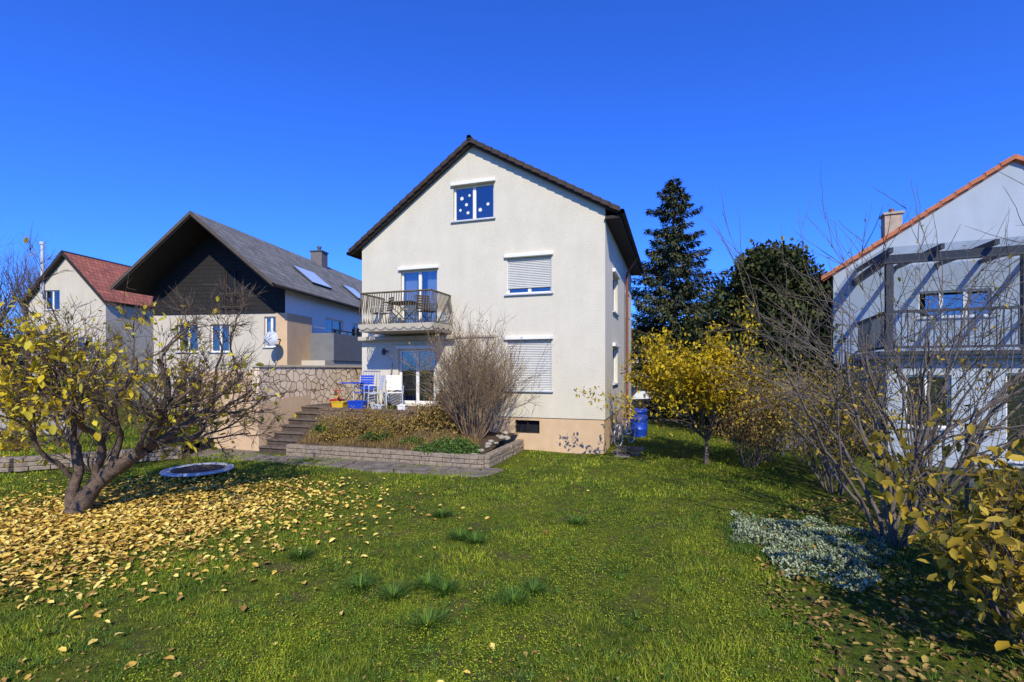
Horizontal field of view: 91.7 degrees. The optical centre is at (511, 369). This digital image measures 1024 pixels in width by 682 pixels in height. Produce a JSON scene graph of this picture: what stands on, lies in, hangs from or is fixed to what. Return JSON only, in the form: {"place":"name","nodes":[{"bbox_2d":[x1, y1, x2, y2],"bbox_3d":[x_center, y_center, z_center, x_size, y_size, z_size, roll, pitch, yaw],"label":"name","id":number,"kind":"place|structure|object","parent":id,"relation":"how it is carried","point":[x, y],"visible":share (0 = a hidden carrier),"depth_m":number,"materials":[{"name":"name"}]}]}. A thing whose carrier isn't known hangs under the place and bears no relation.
{"place":"outdoors","nodes":[
{"label":"outdoors","id":0,"kind":"place"},
{"bbox_2d":[0,423,202,456],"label":"raised lawn","id":1,"kind":"structure","parent":0,"point":[124,425],"depth_m":13.84,"materials":[{"name":"plant"}]},
{"bbox_2d":[0,297,159,450],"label":"bare shrub","id":2,"kind":"object","parent":1,"relation":"on","point":[80,431],"visible":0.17,"depth_m":12.63,"materials":[{"name":"brown plant"}]},
{"bbox_2d":[298,416,480,453],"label":"dry grass","id":3,"kind":"structure","parent":0,"point":[391,443],"depth_m":13.15,"materials":[{"name":"brown plant"}]},
{"bbox_2d":[182,442,645,476],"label":"flagstone path","id":4,"kind":"structure","parent":0,"point":[384,466],"depth_m":12.16,"materials":[{"name":"stone"}]},
{"bbox_2d":[187,448,493,479],"bbox_3d":[-5.181,2.297,12.535,10.042,0.152,1.148,0,0,18],"label":"path moss","id":5,"kind":"object","parent":4,"relation":"on","point":[307,460],"visible":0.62,"depth_m":12.29,"materials":[{"name":"green plant"}]},
{"bbox_2d":[0,406,1023,681],"bbox_3d":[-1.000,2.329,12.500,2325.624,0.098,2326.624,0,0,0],"label":"ground","id":6,"kind":"structure","parent":0,"point":[802,476],"depth_m":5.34,"materials":[{"name":"plant"}]},
{"bbox_2d":[0,221,46,328],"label":"bare background tree","id":7,"kind":"object","parent":6,"relation":"on","point":[13,291],"visible":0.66,"depth_m":35.42,"materials":[{"name":"brown plant"}]},
{"bbox_2d":[0,221,58,350],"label":"bare background tree","id":8,"kind":"object","parent":6,"relation":"on","point":[22,295],"visible":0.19,"depth_m":35.21,"materials":[{"name":"brown plant"}]},
{"bbox_2d":[0,249,102,318],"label":"bare background tree","id":9,"kind":"object","parent":6,"relation":"on","point":[36,278],"visible":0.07,"depth_m":33.41,"materials":[{"name":"brown plant"}]},
{"bbox_2d":[29,258,105,406],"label":"wall","id":10,"kind":"structure","parent":6,"relation":"on","point":[62,286],"depth_m":30.26,"materials":[{"name":"paint"}]},
{"bbox_2d":[0,447,181,471],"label":"garden stone wall","id":11,"kind":"structure","parent":6,"relation":"on","point":[30,463],"depth_m":11.63,"materials":[{"name":"stone"}]},
{"bbox_2d":[0,332,195,471],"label":"bare shrub","id":12,"kind":"object","parent":6,"relation":"on","point":[104,434],"visible":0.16,"depth_m":10.97,"materials":[{"name":"plant"}]},
{"bbox_2d":[106,303,152,405],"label":"side walls","id":13,"kind":"structure","parent":6,"relation":"on","point":[111,315],"depth_m":31.65,"materials":[{"name":"paint"}]},
{"bbox_2d":[19,250,130,304],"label":"roof","id":14,"kind":"structure","parent":13,"relation":"on","point":[52,267],"depth_m":30.30,"materials":[{"name":"red tile"}]},
{"bbox_2d":[61,250,152,308],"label":"roof","id":15,"kind":"structure","parent":13,"relation":"on","point":[99,277],"depth_m":30.99,"materials":[{"name":"red tile"}]},
{"bbox_2d":[0,220,303,514],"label":"autumn garden tree","id":16,"kind":"object","parent":6,"relation":"on","point":[169,416],"visible":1,"depth_m":7.78,"materials":[{"name":"yellow plant"}]},
{"bbox_2d":[159,462,234,478],"bbox_3d":[-6.950,2.275,11.000,1.410,0.210,1.410,0,0,0],"label":"mini trampoline","id":17,"kind":"object","parent":6,"relation":"on","point":[186,470],"visible":0.87,"depth_m":10.83,"materials":[{"name":"metal"}]},
{"bbox_2d":[153,313,253,406],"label":"wall","id":18,"kind":"structure","parent":6,"relation":"on","point":[181,314],"depth_m":21.96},
{"bbox_2d":[113,215,209,295],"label":"roof","id":19,"kind":"structure","parent":18,"relation":"on","point":[167,255],"depth_m":20.91,"materials":[{"name":"black wood"}]},
{"bbox_2d":[110,211,189,289],"bbox_3d":[-14.737,-4.830,20.217,3.620,3.120,0.045,0,0,8],"label":"bargeboard","id":20,"kind":"object","parent":19,"relation":"attached to","point":[151,249],"visible":1,"depth_m":20.20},
{"bbox_2d":[154,313,311,422],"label":"front wall","id":21,"kind":"structure","parent":6,"relation":"on","point":[292,332],"depth_m":21.51,"materials":[{"name":"paint"}]},
{"bbox_2d":[153,233,284,314],"bbox_3d":[-12.736,-4.305,21.487,6.300,3.770,0.278,0,0,8],"label":"gable frame","id":22,"kind":"object","parent":21,"relation":"on","point":[208,259],"visible":0.73,"depth_m":21.52,"materials":[{"name":"wood"}]},
{"bbox_2d":[228,270,241,304],"bbox_3d":[-11.954,-3.570,21.490,0.850,1.600,0.020,0,0,8],"label":"dark window","id":23,"kind":"structure","parent":22,"relation":"in","point":[230,272],"depth_m":21.50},
{"bbox_2d":[199,367,361,450],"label":"stone boundary wall","id":24,"kind":"structure","parent":6,"relation":"on","point":[320,385],"depth_m":15.14,"materials":[{"name":"beige stone"}]},
{"bbox_2d":[250,365,361,367],"bbox_3d":[-6.457,-0.106,16.596,0.320,0.067,5.340,0,0,18],"label":"wall coping","id":25,"kind":"object","parent":24,"relation":"on","point":[320,366],"depth_m":15.99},
{"bbox_2d":[252,395,310,450],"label":"wall","id":26,"kind":"structure","parent":6,"relation":"on","point":[291,406],"depth_m":14.63,"materials":[{"name":"paint"}]},
{"bbox_2d":[0,473,589,681],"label":"fallen leaves","id":27,"kind":"object","parent":6,"relation":"on","point":[20,529],"visible":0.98,"depth_m":7.30,"materials":[{"name":"plant"}]},
{"bbox_2d":[259,405,330,453],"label":"garden stairs","id":28,"kind":"structure","parent":6,"relation":"on","point":[304,420],"depth_m":14.62,"materials":[{"name":"stone"}]},
{"bbox_2d":[285,290,361,336],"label":"side wall","id":29,"kind":"structure","parent":6,"relation":"on","point":[327,316],"depth_m":24.30,"materials":[{"name":"white plaster"}]},
{"bbox_2d":[191,211,361,309],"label":"roof","id":30,"kind":"structure","parent":29,"relation":"on","point":[273,263],"depth_m":23.08,"materials":[{"name":"grey tile"}]},
{"bbox_2d":[190,211,273,285],"bbox_3d":[-11.150,-4.830,19.727,3.620,3.120,0.045,0,0,8],"label":"bargeboard","id":31,"kind":"object","parent":30,"relation":"attached to","point":[229,246],"visible":1,"depth_m":19.70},
{"bbox_2d":[271,283,358,308],"bbox_3d":[-8.245,-3.340,27.381,0.140,0.140,16.100,0,0,8],"label":"gutter","id":32,"kind":"object","parent":30,"relation":"attached to","point":[310,294],"visible":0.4,"depth_m":22.20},
{"bbox_2d":[311,251,327,268],"bbox_3d":[-11.589,-6.495,29.858,0.700,1.050,0.700,0,0,8],"label":"chimney","id":33,"kind":"object","parent":30,"relation":"on","point":[320,258],"visible":0.57,"depth_m":29.54,"materials":[{"name":"grey concrete"}]},
{"bbox_2d":[302,360,361,367],"bbox_3d":[-8.206,1.010,26.669,1.230,2.840,9.500,0,0,8],"label":"extension","id":34,"kind":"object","parent":6,"relation":"on","point":[329,363],"visible":0.14,"depth_m":22.37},
{"bbox_2d":[310,333,361,361],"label":"side balcony","id":35,"kind":"structure","parent":34,"relation":"on","point":[333,346],"depth_m":22.72,"materials":[{"name":"concrete"}]},
{"bbox_2d":[312,403,451,421],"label":"terrace deck","id":36,"kind":"structure","parent":6,"relation":"on","point":[411,409],"depth_m":14.39,"materials":[{"name":"brown stone"}]},
{"bbox_2d":[353,375,374,406],"bbox_3d":[-4.547,0.653,15.294,0.521,0.956,0.543,0,0,7],"label":"garden chair","id":37,"kind":"object","parent":36,"relation":"on","point":[368,380],"visible":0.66,"depth_m":15.51,"materials":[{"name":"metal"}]},
{"bbox_2d":[385,375,403,407],"bbox_3d":[-3.534,0.653,14.901,0.521,0.956,0.543,0,0,-16],"label":"garden chair","id":38,"kind":"object","parent":36,"relation":"on","point":[394,384],"visible":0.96,"depth_m":15.10,"materials":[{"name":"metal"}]},
{"bbox_2d":[286,417,523,468],"bbox_3d":[-2.870,1.863,13.893,5.845,0.926,2.994,0,0,18],"label":"planter bed","id":39,"kind":"object","parent":6,"relation":"on","point":[490,440],"visible":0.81,"depth_m":12.79,"materials":[{"name":"stone"}]},
{"bbox_2d":[311,406,342,432],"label":"dry perennials","id":40,"kind":"object","parent":39,"relation":"on","point":[318,426],"visible":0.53,"depth_m":14.03,"materials":[{"name":"brown plant"}]},
{"bbox_2d":[315,413,353,439],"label":"dry perennials","id":41,"kind":"object","parent":39,"relation":"on","point":[333,432],"visible":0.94,"depth_m":13.54,"materials":[{"name":"brown plant"}]},
{"bbox_2d":[335,400,370,426],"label":"dry perennials","id":42,"kind":"object","parent":39,"relation":"on","point":[350,417],"visible":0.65,"depth_m":14.00,"materials":[{"name":"brown plant"}]},
{"bbox_2d":[338,410,378,436],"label":"dry perennials","id":43,"kind":"object","parent":39,"relation":"on","point":[357,430],"visible":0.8,"depth_m":13.56,"materials":[{"name":"brown plant"}]},
{"bbox_2d":[360,400,398,426],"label":"dry perennials","id":44,"kind":"object","parent":39,"relation":"on","point":[375,416],"visible":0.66,"depth_m":13.73,"materials":[{"name":"brown plant"}]},
{"bbox_2d":[358,412,401,440],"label":"dry perennials","id":45,"kind":"object","parent":39,"relation":"on","point":[376,433],"visible":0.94,"depth_m":13.14,"materials":[{"name":"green plant"}]},
{"bbox_2d":[385,410,415,434],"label":"red brown shrub","id":46,"kind":"object","parent":39,"relation":"on","point":[400,425],"visible":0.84,"depth_m":13.37,"materials":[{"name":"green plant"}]},
{"bbox_2d":[404,389,461,434],"bbox_3d":[-2.162,1.143,13.679,1.691,1.253,1.385,0,0,0],"label":"red brown shrub","id":47,"kind":"object","parent":39,"relation":"on","point":[437,416],"visible":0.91,"depth_m":13.32,"materials":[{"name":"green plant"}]},
{"bbox_2d":[412,435,480,455],"bbox_3d":[-1.599,1.869,12.247,1.755,0.503,0.873,0,0,-9],"label":"creeping juniper","id":48,"kind":"object","parent":39,"relation":"on","point":[458,445],"visible":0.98,"depth_m":12.13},
{"bbox_2d":[386,300,559,439],"bbox_3d":[-1.242,0.019,13.234,3.804,3.744,4.634,0,0,44],"label":"upright bare bush","id":49,"kind":"object","parent":39,"relation":"on","point":[468,378],"visible":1,"depth_m":12.94,"materials":[{"name":"brown plant"}]},
{"bbox_2d":[0,453,840,681],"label":"grass tufts","id":50,"kind":"object","parent":6,"relation":"on","point":[429,581],"visible":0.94,"depth_m":5.02,"materials":[{"name":"plant"}]},
{"bbox_2d":[451,415,603,453],"bbox_3d":[-1.127,1.906,15.053,7.810,1.048,0.200,0,0,18],"label":"plinth frame","id":51,"kind":"object","parent":6,"relation":"on","point":[579,436],"visible":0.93,"depth_m":14.18,"materials":[{"name":"paint"}]},
{"bbox_2d":[604,402,630,452],"bbox_3d":[3.874,1.906,17.761,0.001,1.048,8.470,0,0,18],"label":"plinth side frame","id":52,"kind":"object","parent":6,"relation":"on","point":[609,425],"visible":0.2,"depth_m":15.55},
{"bbox_2d":[362,147,604,419],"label":"front wall","id":53,"kind":"structure","parent":52,"relation":"on","point":[532,213],"depth_m":14.60,"materials":[{"name":"white paint"}]},
{"bbox_2d":[358,289,452,334],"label":"balcony","id":54,"kind":"structure","parent":53,"relation":"attached to","point":[393,328],"depth_m":14.41,"materials":[{"name":"metal"}]},
{"bbox_2d":[358,335,455,340],"bbox_3d":[-3.329,-0.985,15.512,3.340,0.130,0.236,0,0,18],"label":"awning cassette","id":55,"kind":"object","parent":53,"relation":"attached to","point":[395,338],"visible":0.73,"depth_m":15.42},
{"bbox_2d":[405,272,427,322],"bbox_3d":[-2.792,-2.225,15.864,1.320,1.990,0.460,0,0,18],"label":"balcony door","id":56,"kind":"object","parent":53,"relation":"attached to","point":[424,280],"visible":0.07,"depth_m":16.10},
{"bbox_2d":[406,273,417,322],"bbox_3d":[-3.208,-2.225,15.864,0.431,1.790,0.050,0,0,18],"label":"curtain","id":57,"kind":"object","parent":56,"relation":"hanging from","point":[411,281],"visible":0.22,"depth_m":15.87,"materials":[{"name":"fabric"}]},
{"bbox_2d":[428,271,436,321],"bbox_3d":[-2.458,-2.225,15.617,0.431,1.790,0.050,0,0,18],"label":"curtain","id":58,"kind":"object","parent":56,"relation":"hanging from","point":[432,280],"visible":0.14,"depth_m":15.64,"materials":[{"name":"fabric"}]},
{"bbox_2d":[400,349,434,403],"bbox_3d":[-2.960,0.210,15.643,1.280,1.700,0.064,0,0,18],"label":"window frame","id":59,"kind":"object","parent":53,"relation":"attached to","point":[417,376],"visible":0.65,"depth_m":15.62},
{"bbox_2d":[403,352,433,400],"bbox_3d":[-2.878,0.210,15.892,1.320,1.900,0.460,0,0,18],"label":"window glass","id":60,"kind":"object","parent":53,"relation":"attached to","point":[409,394],"visible":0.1,"depth_m":16.14,"materials":[{"name":"glass"}]},
{"bbox_2d":[402,269,436,322],"bbox_3d":[-2.874,-2.225,15.615,1.280,1.790,0.064,0,0,18],"label":"door frame","id":61,"kind":"object","parent":53,"relation":"attached to","point":[420,283],"visible":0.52,"depth_m":15.67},
{"bbox_2d":[455,183,493,220],"bbox_3d":[-1.126,-5.040,15.040,1.320,1.060,0.064,0,0,18],"label":"window frame","id":62,"kind":"object","parent":53,"relation":"attached to","point":[474,187],"visible":0.74,"depth_m":15.02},
{"bbox_2d":[457,186,492,219],"bbox_3d":[-1.044,-5.040,15.289,1.360,1.260,0.460,0,0,18],"label":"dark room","id":63,"kind":"object","parent":53,"relation":"attached to","point":[484,196],"visible":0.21,"depth_m":15.50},
{"bbox_2d":[507,259,507,293],"bbox_3d":[0.502,-2.740,14.438,1.410,1.060,0.069,0,0,18],"label":"shutter rail","id":64,"kind":"object","parent":53,"relation":"attached to","point":[507,276],"visible":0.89,"depth_m":14.62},
{"bbox_2d":[508,256,550,288],"bbox_3d":[0.501,-2.822,14.434,1.330,0.896,0.019,0,0,18],"label":"roller shutter","id":65,"kind":"object","parent":64,"relation":"attached to","point":[525,277],"visible":1,"depth_m":14.43,"materials":[{"name":"plastic"}]},
{"bbox_2d":[510,259,549,292],"bbox_3d":[0.604,-2.740,14.747,1.390,1.260,0.460,0,0,18],"label":"window","id":66,"kind":"structure","parent":53,"relation":"attached to","point":[533,289],"depth_m":14.96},
{"bbox_3d":[0.502,-0.135,14.438,1.410,1.470,0.069,0,0,18],"label":"shutter","id":67,"kind":"object","parent":53,"relation":"attached to","visible":0},
{"bbox_2d":[508,339,550,390],"bbox_3d":[0.501,-0.122,14.434,1.330,1.496,0.019,0,0,18],"label":"roller shutter","id":68,"kind":"object","parent":67,"relation":"attached to","point":[535,352],"visible":0.81,"depth_m":14.40,"materials":[{"name":"plastic"}]},
{"bbox_2d":[605,209,630,418],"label":"exterior wall","id":69,"kind":"structure","parent":52,"relation":"on","point":[616,268],"depth_m":16.34,"materials":[{"name":"white paint"}]},
{"bbox_2d":[605,215,640,275],"bbox_3d":[4.102,-4.170,17.670,0.410,0.080,8.700,0,0,18],"label":"eave board","id":70,"kind":"object","parent":69,"relation":"attached to","point":[617,229],"visible":1,"depth_m":15.88,"materials":[{"name":"brown wood"}]},
{"bbox_2d":[626,256,636,425],"bbox_3d":[4.521,-0.995,18.743,0.456,6.550,0.100,0,0,18],"label":"downpipe","id":71,"kind":"object","parent":69,"relation":"attached to","point":[630,267],"visible":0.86,"depth_m":18.75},
{"bbox_2d":[613,412,635,446],"bbox_3d":[3.506,1.819,15.392,0.565,1.041,1.700,0,0,35],"label":"bicycle","id":72,"kind":"object","parent":6,"relation":"on","point":[627,427],"visible":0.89,"depth_m":15.26,"materials":[{"name":"metal"}]},
{"bbox_2d":[630,409,646,436],"bbox_3d":[4.378,1.860,17.211,0.570,0.940,0.570,0,0,0],"label":"rain barrel","id":73,"kind":"object","parent":6,"relation":"on","point":[641,428],"visible":0.71,"depth_m":16.97,"materials":[{"name":"blue plastic"}]},
{"bbox_2d":[631,387,682,416],"bbox_3d":[6.390,1.605,24.498,4.322,1.441,1.780,0,0,-9],"label":"parked car","id":74,"kind":"object","parent":6,"relation":"on","point":[639,396],"visible":0.09,"depth_m":23.67,"materials":[{"name":"paint"}]},
{"bbox_2d":[574,290,783,463],"bbox_3d":[4.470,0.247,12.479,5.354,4.269,3.988,0,0,-44],"label":"yellow leaved tree","id":75,"kind":"object","parent":6,"relation":"on","point":[680,378],"visible":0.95,"depth_m":11.73,"materials":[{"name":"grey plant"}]},
{"bbox_2d":[631,175,729,387],"bbox_3d":[9.019,-4.320,27.957,9.446,13.300,9.501,0,0,0],"label":"spruce tree","id":76,"kind":"object","parent":6,"relation":"on","point":[673,256],"visible":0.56,"depth_m":27.34,"materials":[{"name":"green plant"}]},
{"bbox_2d":[662,308,720,423],"bbox_3d":[8.617,-0.158,21.481,4.540,5.077,3.924,0,0,0],"label":"dark yew tree","id":77,"kind":"object","parent":6,"relation":"on","point":[683,338],"visible":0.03,"depth_m":21.39,"materials":[{"name":"green plant"}]},
{"bbox_2d":[695,365,818,467],"bbox_3d":[5.861,1.058,12.000,2.607,2.561,2.793,0,0,-41],"label":"brown shrub","id":78,"kind":"object","parent":6,"relation":"on","point":[731,424],"visible":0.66,"depth_m":11.82,"materials":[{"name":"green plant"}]},
{"bbox_2d":[687,237,852,441],"bbox_3d":[9.088,-1.186,17.520,5.659,7.131,4.812,0,0,0],"label":"dark yew tree","id":79,"kind":"object","parent":6,"relation":"on","point":[762,258],"visible":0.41,"depth_m":16.47,"materials":[{"name":"broad green leaves"},{"name":"bark"}]},
{"bbox_2d":[721,345,825,461],"bbox_3d":[6.614,0.856,12.595,3.063,2.965,2.908,0,0,34],"label":"brown shrub","id":80,"kind":"object","parent":6,"relation":"on","point":[768,418],"visible":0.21,"depth_m":12.27,"materials":[{"name":"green plant"}]},
{"bbox_2d":[728,510,900,592],"bbox_3d":[3.732,2.247,6.610,2.186,0.173,2.575,0,0,43],"label":"silver ground cover","id":81,"kind":"object","parent":6,"relation":"on","point":[806,538],"visible":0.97,"depth_m":6.28,"materials":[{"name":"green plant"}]},
{"bbox_2d":[739,339,913,477],"bbox_3d":[6.743,0.801,10.816,3.354,3.077,2.606,0,0,43],"label":"ochre shrub","id":82,"kind":"object","parent":6,"relation":"on","point":[863,390],"visible":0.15,"depth_m":10.68,"materials":[{"name":"brown plant"}]},
{"bbox_2d":[823,276,832,426],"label":"side walls","id":83,"kind":"structure","parent":6,"relation":"on","point":[831,284],"depth_m":16.30,"materials":[{"name":"white paint"}]},
{"bbox_2d":[820,160,1014,282],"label":"roof","id":84,"kind":"structure","parent":83,"relation":"on","point":[902,230],"depth_m":15.06,"materials":[{"name":"orange tile"}]},
{"bbox_2d":[881,213,901,238],"bbox_3d":[13.398,-4.695,17.534,0.500,1.450,0.500,0,0,24],"label":"chimney","id":85,"kind":"object","parent":84,"relation":"on","point":[895,221],"visible":0.43,"depth_m":17.34,"materials":[{"name":"concrete"}]},
{"bbox_2d":[821,154,1015,279],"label":"verge tiles","id":86,"kind":"object","parent":84,"relation":"on","point":[958,191],"visible":0.96,"depth_m":14.90,"materials":[{"name":"tile"}]},
{"bbox_2d":[738,349,925,494],"bbox_3d":[5.923,0.957,9.491,2.890,2.766,3.278,0,0,24],"label":"ochre shrub","id":87,"kind":"object","parent":6,"relation":"on","point":[841,490],"visible":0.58,"depth_m":9.32,"materials":[{"name":"brown plant"}]},
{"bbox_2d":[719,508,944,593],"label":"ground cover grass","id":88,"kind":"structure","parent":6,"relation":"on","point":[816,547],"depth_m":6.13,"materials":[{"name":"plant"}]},
{"bbox_2d":[687,163,1023,524],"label":"bare shrub","id":89,"kind":"object","parent":6,"relation":"on","point":[964,481],"visible":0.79,"depth_m":7.48,"materials":[{"name":"grey plant"}]},
{"bbox_2d":[695,180,1023,548],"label":"bare shrub","id":90,"kind":"object","parent":6,"relation":"on","point":[893,527],"visible":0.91,"depth_m":6.33,"materials":[{"name":"grey plant"}]},
{"bbox_2d":[856,359,885,456],"bbox_3d":[10.177,1.080,14.153,0.001,2.700,3.490,0,0,24],"label":"annex side","id":91,"kind":"object","parent":6,"relation":"on","point":[872,362],"visible":0.2,"depth_m":13.80,"materials":[{"name":"white paint"}]},
{"bbox_2d":[719,424,1023,681],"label":"bed grass","id":92,"kind":"structure","parent":6,"relation":"on","point":[944,629],"depth_m":4.46,"materials":[{"name":"plant"}]},
{"bbox_2d":[734,496,1023,681],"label":"bed leaf litter","id":93,"kind":"object","parent":6,"relation":"on","point":[913,674],"visible":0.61,"depth_m":4.67,"materials":[{"name":"plant"}]},
{"bbox_2d":[752,185,1023,498],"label":"bare shrub","id":94,"kind":"object","parent":6,"relation":"on","point":[954,339],"visible":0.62,"depth_m":8.93,"materials":[{"name":"grey plant"}]},
{"bbox_2d":[776,378,1021,518],"bbox_3d":[6.964,1.280,9.226,0.922,2.100,10.174,0,0,11],"label":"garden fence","id":95,"kind":"object","parent":6,"relation":"on","point":[968,485],"visible":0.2,"depth_m":9.56,"materials":[{"name":"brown metal"}]},
{"bbox_2d":[833,162,1023,439],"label":"gable wall","id":96,"kind":"structure","parent":6,"relation":"on","point":[986,205],"depth_m":14.74,"materials":[{"name":"white paint"}]},
{"bbox_2d":[850,349,1023,360],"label":"balcony slab","id":97,"kind":"structure","parent":96,"relation":"attached to","point":[921,357],"depth_m":12.08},
{"bbox_2d":[878,349,1023,355],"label":"slab gutter","id":98,"kind":"object","parent":97,"relation":"attached to","point":[939,352],"visible":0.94,"depth_m":11.68,"materials":[{"name":"metal"}]},
{"bbox_2d":[852,239,1023,352],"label":"balcony canopy","id":99,"kind":"object","parent":96,"relation":"attached to","point":[985,249],"visible":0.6,"depth_m":12.37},
{"bbox_2d":[920,291,986,315],"bbox_3d":[13.287,-1.970,15.095,1.740,1.000,0.460,0,0,24],"label":"window","id":100,"kind":"structure","parent":96,"relation":"attached to","point":[949,296],"depth_m":15.24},
{"bbox_2d":[918,288,989,317],"bbox_3d":[13.180,-1.970,14.856,1.700,0.800,0.064,0,0,24],"label":"window frame","id":101,"kind":"object","parent":96,"relation":"attached to","point":[963,300],"visible":0.59,"depth_m":14.83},
{"bbox_2d":[843,393,1023,623],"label":"foreground shrub","id":102,"kind":"object","parent":6,"relation":"on","point":[1005,485],"visible":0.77,"depth_m":4.72,"materials":[{"name":"yellow plant"}]},
{"bbox_2d":[886,358,1023,468],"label":"annex front","id":103,"kind":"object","parent":6,"relation":"on","point":[950,462],"visible":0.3,"depth_m":11.99,"materials":[{"name":"white paint"}]},
{"bbox_2d":[916,472,1023,656],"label":"foreground shrub","id":104,"kind":"object","parent":6,"relation":"on","point":[995,576],"visible":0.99,"depth_m":3.84,"materials":[{"name":"yellow plant"}]},
{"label":"back and left walls","id":105,"kind":"object","parent":6,"relation":"on","visible":0},
{"bbox_2d":[351,143,491,257],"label":"roof","id":106,"kind":"structure","parent":105,"relation":"attached to","point":[357,251],"depth_m":15.49,"materials":[{"name":"brown tile"}]},
{"bbox_2d":[348,138,469,253],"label":"verge tiles","id":107,"kind":"object","parent":106,"relation":"attached to","point":[438,168],"visible":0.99,"depth_m":15.34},
{"bbox_2d":[470,143,639,268],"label":"roof","id":108,"kind":"structure","parent":105,"relation":"attached to","point":[609,211],"depth_m":14.07,"materials":[{"name":"brown tile"}]},
{"bbox_2d":[469,138,619,211],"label":"verge tiles","id":109,"kind":"object","parent":108,"relation":"attached to","point":[548,176],"visible":1,"depth_m":13.97,"materials":[{"name":"tile"}]},
{"bbox_2d":[620,208,643,273],"bbox_3d":[4.354,-4.270,17.587,0.140,0.140,8.900,0,0,18],"label":"gutter","id":110,"kind":"object","parent":108,"relation":"attached to","point":[626,224],"visible":1,"depth_m":15.83,"materials":[{"name":"brown metal"}]},
{"bbox_2d":[0,0,1023,363],"label":"sky","id":111,"kind":"structure","parent":0,"point":[295,126],"materials":[{"name":"blue"}]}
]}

